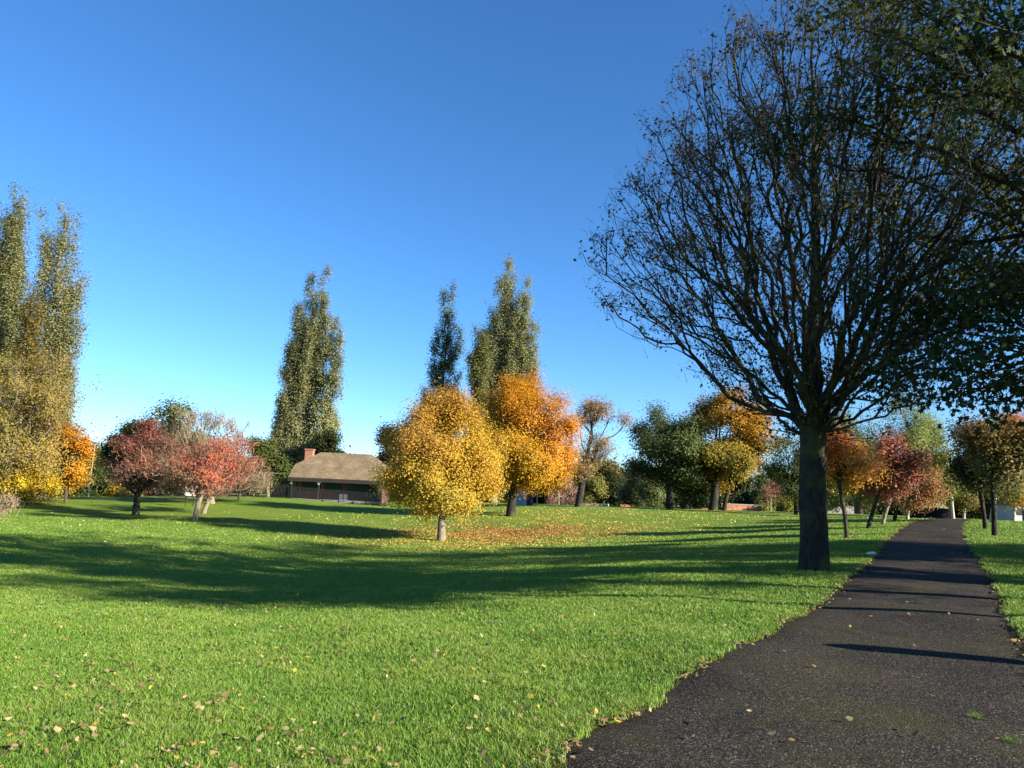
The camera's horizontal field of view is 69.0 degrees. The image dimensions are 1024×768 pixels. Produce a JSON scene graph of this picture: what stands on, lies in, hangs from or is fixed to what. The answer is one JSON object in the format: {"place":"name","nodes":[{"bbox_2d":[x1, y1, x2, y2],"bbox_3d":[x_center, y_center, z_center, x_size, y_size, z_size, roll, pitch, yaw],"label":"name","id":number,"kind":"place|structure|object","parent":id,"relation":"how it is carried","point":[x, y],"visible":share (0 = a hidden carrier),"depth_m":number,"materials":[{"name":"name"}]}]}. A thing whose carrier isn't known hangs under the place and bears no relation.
{"place":"outdoors","nodes":[
{"label":"outdoors","id":0,"kind":"place"},
{"bbox_2d":[41,496,252,499],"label":"road","id":1,"kind":"structure","parent":0,"point":[143,498],"depth_m":67.62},
{"bbox_2d":[0,492,1023,767],"bbox_3d":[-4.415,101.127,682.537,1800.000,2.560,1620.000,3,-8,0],"label":"ground","id":2,"kind":"structure","parent":0,"point":[238,512],"depth_m":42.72,"materials":[{"name":"plant"}]},
{"bbox_2d":[0,488,28,523],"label":"bare shrub","id":3,"kind":"object","parent":2,"relation":"on","point":[7,506],"visible":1,"depth_m":35.64,"materials":[{"name":"brown plant"}]},
{"bbox_2d":[0,175,37,470],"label":"poplar tree","id":4,"kind":"object","parent":2,"relation":"on","point":[13,269],"visible":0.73,"depth_m":67.52,"materials":[{"name":"green plant"}]},
{"bbox_2d":[0,285,56,499],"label":"poplar tree","id":5,"kind":"object","parent":2,"relation":"on","point":[31,336],"visible":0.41,"depth_m":62.57,"materials":[{"name":"green plant"}]},
{"bbox_2d":[0,462,74,504],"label":"shrub","id":6,"kind":"object","parent":2,"relation":"on","point":[24,486],"visible":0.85,"depth_m":55.92,"materials":[{"name":"yellow plant"}]},
{"bbox_2d":[0,342,110,505],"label":"wide tree","id":7,"kind":"object","parent":2,"relation":"on","point":[42,401],"visible":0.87,"depth_m":57.08,"materials":[{"name":"yellow plant"}]},
{"bbox_2d":[23,196,92,497],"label":"poplar tree","id":8,"kind":"object","parent":2,"relation":"on","point":[60,331],"visible":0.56,"depth_m":69.39,"materials":[{"name":"green plant"}]},
{"bbox_2d":[53,479,77,496],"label":"shrub","id":9,"kind":"object","parent":2,"relation":"on","point":[63,491],"visible":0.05,"depth_m":68.66,"materials":[{"name":"yellow plant"}]},
{"bbox_2d":[39,419,102,502],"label":"tree","id":10,"kind":"object","parent":2,"relation":"on","point":[78,474],"visible":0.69,"depth_m":59.06,"materials":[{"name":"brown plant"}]},
{"bbox_2d":[69,451,97,495],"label":"shrub","id":11,"kind":"object","parent":2,"relation":"on","point":[78,492],"visible":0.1,"depth_m":74.77,"materials":[{"name":"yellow plant"}]},
{"bbox_2d":[87,442,99,495],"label":"lamp post","id":12,"kind":"object","parent":2,"relation":"on","point":[91,472],"visible":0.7,"depth_m":71.17,"materials":[{"name":"metal"}]},
{"bbox_2d":[80,465,117,495],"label":"shrub","id":13,"kind":"object","parent":2,"relation":"on","point":[98,490],"visible":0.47,"depth_m":75.14,"materials":[{"name":"green plant"}]},
{"bbox_2d":[87,441,110,486],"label":"belt tree","id":14,"kind":"object","parent":2,"relation":"on","point":[95,445],"visible":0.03,"depth_m":111.00,"materials":[{"name":"yellow plant"}]},
{"bbox_2d":[103,481,122,496],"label":"shrub","id":15,"kind":"object","parent":2,"relation":"on","point":[113,491],"visible":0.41,"depth_m":72.22,"materials":[{"name":"yellow plant"}]},
{"bbox_2d":[93,414,165,495],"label":"round tree","id":16,"kind":"object","parent":2,"relation":"on","point":[105,450],"visible":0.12,"depth_m":82.39,"materials":[{"name":"green plant"}]},
{"bbox_2d":[115,487,145,496],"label":"shrub","id":17,"kind":"object","parent":2,"relation":"on","point":[124,493],"visible":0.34,"depth_m":71.45,"materials":[{"name":"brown plant"}]},
{"bbox_2d":[85,415,181,514],"bbox_3d":[-25.050,5.263,49.562,5.805,7.028,8.202,9,-10,-36],"label":"tree","id":18,"kind":"object","parent":2,"relation":"on","point":[147,438],"visible":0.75,"depth_m":48.51,"materials":[{"name":"red plant"}]},
{"bbox_2d":[117,393,229,495],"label":"round tree","id":19,"kind":"object","parent":2,"relation":"on","point":[160,410],"visible":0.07,"depth_m":78.80,"materials":[{"name":"green plant"}]},
{"bbox_2d":[117,429,257,520],"bbox_3d":[-19.314,5.295,44.037,7.080,5.773,6.695,3,-8,0],"label":"tree","id":20,"kind":"object","parent":2,"relation":"on","point":[203,477],"visible":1,"depth_m":43.57,"materials":[{"name":"red plant"}]},
{"bbox_2d":[185,487,195,506],"bbox_3d":[-25.601,8.911,59.201,0.850,1.637,0.095,3,-8,0],"label":"sign board","id":21,"kind":"object","parent":2,"relation":"on","point":[189,495],"visible":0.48,"depth_m":59.16,"materials":[{"name":"white paint"}]},
{"bbox_2d":[139,402,278,503],"bbox_3d":[-25.631,6.026,64.060,9.145,8.706,10.868,-2,-10,31],"label":"bare tree","id":22,"kind":"object","parent":2,"relation":"on","point":[261,481],"visible":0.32,"depth_m":64.19,"materials":[{"name":"brown plant"}]},
{"bbox_2d":[143,483,288,497],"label":"railing fence","id":23,"kind":"object","parent":2,"relation":"on","point":[241,492],"visible":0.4,"depth_m":75.28,"materials":[{"name":"metal"}]},
{"bbox_2d":[174,423,274,513],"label":"tree","id":24,"kind":"object","parent":2,"relation":"on","point":[205,507],"visible":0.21,"depth_m":52.97,"materials":[{"name":"red plant"}]},
{"bbox_2d":[228,418,253,499],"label":"bare tree","id":25,"kind":"object","parent":2,"relation":"on","point":[242,451],"visible":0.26,"depth_m":69.76,"materials":[{"name":"brown plant"}]},
{"bbox_2d":[241,457,265,494],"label":"belt tree","id":26,"kind":"object","parent":2,"relation":"on","point":[249,489],"visible":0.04,"depth_m":125.61,"materials":[{"name":"green plant"}]},
{"bbox_2d":[227,431,297,496],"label":"round tree","id":27,"kind":"object","parent":2,"relation":"on","point":[266,450],"visible":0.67,"depth_m":90.65,"materials":[{"name":"green plant"}]},
{"bbox_2d":[272,484,297,497],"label":"belt tree","id":28,"kind":"object","parent":2,"relation":"on","point":[283,492],"visible":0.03,"depth_m":112.27,"materials":[{"name":"green plant"}]},
{"bbox_2d":[262,261,348,497],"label":"poplar tree","id":29,"kind":"object","parent":2,"relation":"on","point":[311,348],"visible":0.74,"depth_m":98.10,"materials":[{"name":"green plant"}]},
{"bbox_2d":[4,511,610,564],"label":"leaf litter","id":30,"kind":"object","parent":2,"relation":"on","point":[227,530],"visible":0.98,"depth_m":39.28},
{"bbox_2d":[306,428,346,454],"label":"round tree","id":31,"kind":"object","parent":2,"relation":"on","point":[331,440],"visible":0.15,"depth_m":93.79,"materials":[{"name":"green plant"}]},
{"bbox_2d":[288,449,388,504],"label":"park pavilion","id":32,"kind":"structure","parent":2,"relation":"on","point":[335,472],"depth_m":79.07,"materials":[{"name":"tile"}]},
{"bbox_2d":[346,483,350,500],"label":"door","id":33,"kind":"structure","parent":32,"relation":"in","point":[348,484],"depth_m":79.07,"materials":[{"name":"green paint"}]},
{"bbox_2d":[290,485,391,504],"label":"railing fence","id":34,"kind":"object","parent":2,"relation":"on","point":[339,491],"visible":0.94,"depth_m":75.62,"materials":[{"name":"metal"}]},
{"bbox_2d":[372,421,408,499],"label":"round tree","id":35,"kind":"object","parent":2,"relation":"on","point":[381,457],"visible":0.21,"depth_m":91.74,"materials":[{"name":"green plant"}]},
{"bbox_2d":[412,279,466,430],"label":"poplar tree","id":36,"kind":"object","parent":2,"relation":"on","point":[440,368],"visible":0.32,"depth_m":105.33,"materials":[{"name":"green plant"}]},
{"bbox_2d":[364,377,518,540],"bbox_3d":[-3.587,4.008,39.913,7.892,8.841,7.857,3,-8,0],"label":"maple tree","id":37,"kind":"object","parent":2,"relation":"on","point":[432,467],"visible":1,"depth_m":38.41,"materials":[{"name":"yellow plant"}]},
{"bbox_2d":[187,520,719,560],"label":"leaf litter","id":38,"kind":"object","parent":2,"relation":"on","point":[449,536],"visible":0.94,"depth_m":38.99,"materials":[{"name":"plant"}]},
{"bbox_2d":[52,503,902,549],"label":"leaf litter","id":39,"kind":"object","parent":2,"relation":"on","point":[637,513],"visible":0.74,"depth_m":56.33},
{"bbox_2d":[462,320,495,500],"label":"poplar tree","id":40,"kind":"object","parent":2,"relation":"on","point":[480,366],"visible":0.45,"depth_m":94.67,"materials":[{"name":"green plant"}]},
{"bbox_2d":[498,491,507,501],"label":"belt tree","id":41,"kind":"object","parent":2,"relation":"on","point":[506,499],"visible":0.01,"depth_m":123.20,"materials":[{"name":"green plant"}]},
{"bbox_2d":[470,253,544,502],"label":"poplar tree","id":42,"kind":"object","parent":2,"relation":"on","point":[511,339],"visible":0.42,"depth_m":99.07,"materials":[{"name":"green plant"}]},
{"bbox_2d":[0,526,1023,767],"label":"leaf litter","id":43,"kind":"object","parent":2,"relation":"on","point":[93,728],"visible":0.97,"depth_m":5.60,"materials":[{"name":"plant"}]},
{"bbox_2d":[99,505,930,569],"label":"leaf litter","id":44,"kind":"object","parent":2,"relation":"on","point":[570,514],"visible":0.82,"depth_m":49.65,"materials":[{"name":"plant"}]},
{"bbox_2d":[460,364,589,515],"bbox_3d":[0.722,3.886,54.591,9.994,11.706,9.438,3,-8,0],"label":"maple tree","id":45,"kind":"object","parent":2,"relation":"on","point":[540,460],"visible":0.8,"depth_m":53.39,"materials":[{"name":"orange plant"}]},
{"bbox_2d":[516,488,533,504],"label":"steel container","id":46,"kind":"object","parent":2,"relation":"on","point":[520,500],"visible":0.34,"depth_m":79.02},
{"bbox_2d":[527,491,533,504],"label":"door","id":47,"kind":"structure","parent":46,"relation":"in","point":[529,502],"depth_m":78.99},
{"bbox_2d":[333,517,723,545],"bbox_3d":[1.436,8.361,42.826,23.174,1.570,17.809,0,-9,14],"label":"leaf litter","id":48,"kind":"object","parent":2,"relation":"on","point":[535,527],"visible":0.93,"depth_m":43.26,"materials":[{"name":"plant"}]},
{"bbox_2d":[533,457,576,503],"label":"belt tree","id":49,"kind":"object","parent":2,"relation":"on","point":[541,499],"visible":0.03,"depth_m":112.55,"materials":[{"name":"green plant"}]},
{"bbox_2d":[544,477,577,504],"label":"bare tree","id":50,"kind":"object","parent":2,"relation":"on","point":[557,499],"visible":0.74,"depth_m":90.99,"materials":[{"name":"brown plant"}]},
{"bbox_2d":[236,445,887,514],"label":"woodland","id":51,"kind":"object","parent":2,"relation":"on","point":[880,513],"depth_m":154.77,"materials":[{"name":"green plant"}]},
{"bbox_2d":[546,476,583,504],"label":"belt tree","id":52,"kind":"object","parent":2,"relation":"on","point":[564,489],"visible":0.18,"depth_m":108.04,"materials":[{"name":"brown plant"}]},
{"bbox_2d":[566,457,613,505],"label":"tree","id":53,"kind":"object","parent":2,"relation":"on","point":[593,492],"visible":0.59,"depth_m":102.28,"materials":[{"name":"green plant"}]},
{"bbox_2d":[569,393,638,506],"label":"tall tree","id":54,"kind":"object","parent":2,"relation":"on","point":[597,408],"visible":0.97,"depth_m":67.46,"materials":[{"name":"brown plant"}]},
{"bbox_2d":[594,468,625,506],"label":"tree","id":55,"kind":"object","parent":2,"relation":"on","point":[613,479],"visible":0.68,"depth_m":104.57,"materials":[{"name":"green plant"}]},
{"bbox_2d":[592,456,636,505],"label":"belt tree","id":56,"kind":"object","parent":2,"relation":"on","point":[608,465],"visible":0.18,"depth_m":120.33,"materials":[{"name":"green plant"}]},
{"bbox_2d":[616,459,647,506],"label":"tree","id":57,"kind":"object","parent":2,"relation":"on","point":[630,495],"visible":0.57,"depth_m":90.22,"materials":[{"name":"green plant"}]},
{"bbox_2d":[623,453,676,505],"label":"belt tree","id":58,"kind":"object","parent":2,"relation":"on","point":[635,462],"visible":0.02,"depth_m":126.35,"materials":[{"name":"green plant"}]},
{"bbox_2d":[635,478,675,507],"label":"tree","id":59,"kind":"object","parent":2,"relation":"on","point":[652,496],"visible":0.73,"depth_m":86.52,"materials":[{"name":"green plant"}]},
{"bbox_2d":[620,504,707,509],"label":"brick wall","id":60,"kind":"structure","parent":2,"relation":"on","point":[663,507],"depth_m":110.47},
{"bbox_2d":[614,399,728,508],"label":"round tree","id":61,"kind":"object","parent":2,"relation":"on","point":[654,444],"visible":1,"depth_m":69.76,"materials":[{"name":"green plant"}]},
{"bbox_2d":[647,439,711,508],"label":"round tree","id":62,"kind":"object","parent":2,"relation":"on","point":[686,500],"visible":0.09,"depth_m":74.37,"materials":[{"name":"green plant"}]},
{"bbox_2d":[673,483,731,508],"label":"belt tree","id":63,"kind":"object","parent":2,"relation":"on","point":[695,504],"visible":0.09,"depth_m":109.66,"materials":[{"name":"green plant"}]},
{"bbox_2d":[665,376,787,510],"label":"maple tree","id":64,"kind":"object","parent":2,"relation":"on","point":[737,456],"visible":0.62,"depth_m":69.48,"materials":[{"name":"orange plant"}]},
{"bbox_2d":[694,467,768,509],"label":"belt tree","id":65,"kind":"object","parent":2,"relation":"on","point":[742,486],"visible":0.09,"depth_m":114.43,"materials":[{"name":"green plant"}]},
{"bbox_2d":[699,430,769,510],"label":"tree","id":66,"kind":"object","parent":2,"relation":"on","point":[723,480],"visible":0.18,"depth_m":73.03,"materials":[{"name":"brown plant"}]},
{"bbox_2d":[721,503,760,510],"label":"brick wall","id":67,"kind":"structure","parent":2,"relation":"on","point":[745,507],"depth_m":98.69,"materials":[{"name":"brick"}]},
{"bbox_2d":[728,484,755,504],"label":"belt tree","id":68,"kind":"object","parent":2,"relation":"on","point":[745,498],"visible":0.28,"depth_m":132.99,"materials":[{"name":"green plant"}]},
{"bbox_2d":[745,470,776,510],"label":"belt tree","id":69,"kind":"object","parent":2,"relation":"on","point":[755,494],"visible":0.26,"depth_m":127.17,"materials":[{"name":"green plant"}]},
{"bbox_2d":[752,495,777,510],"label":"shrub","id":70,"kind":"object","parent":2,"relation":"on","point":[764,506],"visible":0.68,"depth_m":102.41,"materials":[{"name":"green plant"}]},
{"bbox_2d":[759,479,786,510],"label":"tree","id":71,"kind":"object","parent":2,"relation":"on","point":[772,493],"visible":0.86,"depth_m":79.11,"materials":[{"name":"brown plant"}]},
{"bbox_2d":[766,472,789,510],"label":"belt tree","id":72,"kind":"object","parent":2,"relation":"on","point":[775,490],"visible":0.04,"depth_m":117.23,"materials":[{"name":"green plant"}]},
{"bbox_2d":[775,495,793,511],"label":"shrub","id":73,"kind":"object","parent":2,"relation":"on","point":[783,507],"visible":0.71,"depth_m":96.20,"materials":[{"name":"green plant"}]},
{"bbox_2d":[752,433,826,514],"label":"round tree","id":74,"kind":"object","parent":2,"relation":"on","point":[790,481],"visible":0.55,"depth_m":63.43,"materials":[{"name":"green plant"}]},
{"bbox_2d":[573,0,1023,571],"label":"park tree","id":75,"kind":"object","parent":2,"relation":"on","point":[813,426],"visible":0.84,"depth_m":15.65,"materials":[{"name":"brown plant"}]},
{"bbox_2d":[776,481,853,510],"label":"belt tree","id":76,"kind":"object","parent":2,"relation":"on","point":[826,499],"visible":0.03,"depth_m":109.70,"materials":[{"name":"green plant"}]},
{"bbox_2d":[793,505,853,513],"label":"brick wall","id":77,"kind":"structure","parent":2,"relation":"on","point":[848,510],"depth_m":110.58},
{"bbox_2d":[787,420,901,538],"bbox_3d":[12.335,3.525,27.664,3.168,4.622,3.830,10,-11,-40],"label":"young tree","id":78,"kind":"object","parent":2,"relation":"on","point":[844,464],"visible":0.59,"depth_m":27.41,"materials":[{"name":"brown plant"}]},
{"bbox_2d":[830,496,880,513],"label":"belt tree","id":79,"kind":"object","parent":2,"relation":"on","point":[868,508],"visible":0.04,"depth_m":118.07,"materials":[{"name":"green plant"}]},
{"bbox_2d":[826,402,894,513],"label":"willow tree","id":80,"kind":"object","parent":2,"relation":"on","point":[857,505],"visible":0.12,"depth_m":85.66,"materials":[{"name":"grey plant"}]},
{"bbox_2d":[710,0,1023,447],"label":"leafy tree","id":81,"kind":"object","parent":2,"relation":"on","point":[994,53],"visible":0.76,"depth_m":13.00,"materials":[{"name":"green plant"}]},
{"bbox_2d":[876,505,901,515],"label":"belt tree","id":82,"kind":"object","parent":2,"relation":"on","point":[891,513],"visible":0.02,"depth_m":125.42,"materials":[{"name":"green plant"}]},
{"bbox_2d":[845,425,944,527],"bbox_3d":[17.936,4.545,35.450,4.809,4.935,4.430,3,-8,0],"label":"young tree","id":83,"kind":"object","parent":2,"relation":"on","point":[907,466],"visible":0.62,"depth_m":34.86,"materials":[{"name":"red plant"}]},
{"bbox_2d":[865,454,928,523],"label":"young tree","id":84,"kind":"object","parent":2,"relation":"on","point":[903,493],"visible":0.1,"depth_m":38.14,"materials":[{"name":"red plant"}]},
{"bbox_2d":[871,477,927,520],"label":"young tree","id":85,"kind":"object","parent":2,"relation":"on","point":[910,497],"visible":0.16,"depth_m":41.97,"materials":[{"name":"red plant"}]},
{"bbox_2d":[861,387,951,515],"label":"willow tree","id":86,"kind":"object","parent":2,"relation":"on","point":[923,430],"visible":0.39,"depth_m":82.81,"materials":[{"name":"green plant"}]},
{"bbox_2d":[878,500,949,515],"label":"belt tree","id":87,"kind":"object","parent":2,"relation":"on","point":[899,511],"visible":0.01,"depth_m":120.56,"materials":[{"name":"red plant"}]},
{"bbox_2d":[900,502,944,515],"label":"house","id":88,"kind":"structure","parent":2,"relation":"on","point":[904,513],"depth_m":93.88,"materials":[{"name":"red brick"}]},
{"bbox_2d":[893,464,961,518],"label":"young tree","id":89,"kind":"object","parent":2,"relation":"on","point":[930,495],"visible":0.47,"depth_m":43.77,"materials":[{"name":"orange plant"}]},
{"bbox_2d":[906,507,950,518],"bbox_3d":[36.023,11.369,64.307,5.405,1.544,0.109,6,-9,-22],"label":"timber fence","id":90,"kind":"object","parent":2,"relation":"on","point":[942,513],"visible":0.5,"depth_m":64.45,"materials":[{"name":"wood"}]},
{"bbox_2d":[918,428,977,518],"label":"birch tree","id":91,"kind":"object","parent":2,"relation":"on","point":[952,489],"visible":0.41,"depth_m":53.51,"materials":[{"name":"green plant"}]},
{"bbox_2d":[940,489,979,518],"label":"young tree","id":92,"kind":"object","parent":2,"relation":"on","point":[967,503],"visible":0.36,"depth_m":56.90,"materials":[{"name":"green plant"}]},
{"bbox_2d":[946,498,986,518],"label":"belt tree","id":93,"kind":"object","parent":2,"relation":"on","point":[970,516],"visible":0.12,"depth_m":121.60,"materials":[{"name":"green plant"}]},
{"bbox_2d":[955,493,990,519],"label":"belt tree","id":94,"kind":"object","parent":2,"relation":"on","point":[988,506],"visible":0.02,"depth_m":115.35,"materials":[{"name":"green plant"}]},
{"bbox_2d":[932,415,1016,528],"bbox_3d":[20.997,3.984,33.808,3.235,5.255,3.986,3,-8,0],"label":"young tree","id":95,"kind":"object","parent":2,"relation":"on","point":[958,466],"visible":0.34,"depth_m":33.52,"materials":[{"name":"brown plant"}]},
{"bbox_2d":[939,402,1023,535],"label":"young tree","id":96,"kind":"object","parent":2,"relation":"on","point":[994,459],"visible":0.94,"depth_m":28.00,"materials":[{"name":"green plant"}]},
{"bbox_2d":[942,456,1023,521],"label":"young tree","id":97,"kind":"object","parent":2,"relation":"on","point":[1005,494],"visible":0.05,"depth_m":40.05,"materials":[{"name":"green plant"}]},
{"bbox_2d":[975,116,1023,264],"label":"leafy tree","id":98,"kind":"object","parent":2,"relation":"on","point":[1019,219],"visible":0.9,"depth_m":12.23,"materials":[{"name":"green plant"}]},
{"bbox_2d":[989,498,1021,520],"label":"house","id":99,"kind":"structure","parent":2,"relation":"on","point":[1003,513],"depth_m":95.41,"materials":[{"name":"white paint"}]},
{"bbox_2d":[1016,508,1021,515],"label":"window","id":100,"kind":"structure","parent":99,"relation":"in","point":[1019,513],"depth_m":93.97,"materials":[{"name":"white glass"}]},
{"bbox_2d":[988,405,1023,520],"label":"maple tree","id":101,"kind":"object","parent":2,"relation":"on","point":[1021,418],"visible":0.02,"depth_m":61.89,"materials":[{"name":"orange plant"}]},
{"bbox_2d":[997,473,1023,520],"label":"young tree","id":102,"kind":"object","parent":2,"relation":"on","point":[1020,503],"visible":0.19,"depth_m":47.37,"materials":[{"name":"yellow plant"}]},
{"bbox_2d":[0,0,1023,480],"label":"sky","id":103,"kind":"structure","parent":0,"point":[213,153],"materials":[{"name":"blue"}]},
{"bbox_2d":[550,518,1023,767],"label":"path","id":104,"kind":"structure","parent":0,"point":[956,662],"depth_m":6.21,"materials":[{"name":"asphalt"}]},
{"bbox_2d":[503,519,1023,767],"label":"leaf litter","id":105,"kind":"object","parent":104,"relation":"on","point":[618,720],"visible":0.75,"depth_m":6.50,"materials":[{"name":"plant"}]},
{"bbox_2d":[968,712,985,718],"bbox_3d":[3.439,2.450,5.525,0.140,0.048,0.180,7,-10,-30],"label":"grass tuft","id":106,"kind":"object","parent":104,"relation":"on","point":[976,716],"visible":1,"depth_m":5.52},
{"bbox_2d":[1001,733,1020,744],"bbox_3d":[3.317,2.359,4.947,0.177,0.048,0.169,6,-9,-24],"label":"grass tuft","id":107,"kind":"object","parent":104,"relation":"on","point":[1012,740],"visible":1,"depth_m":4.96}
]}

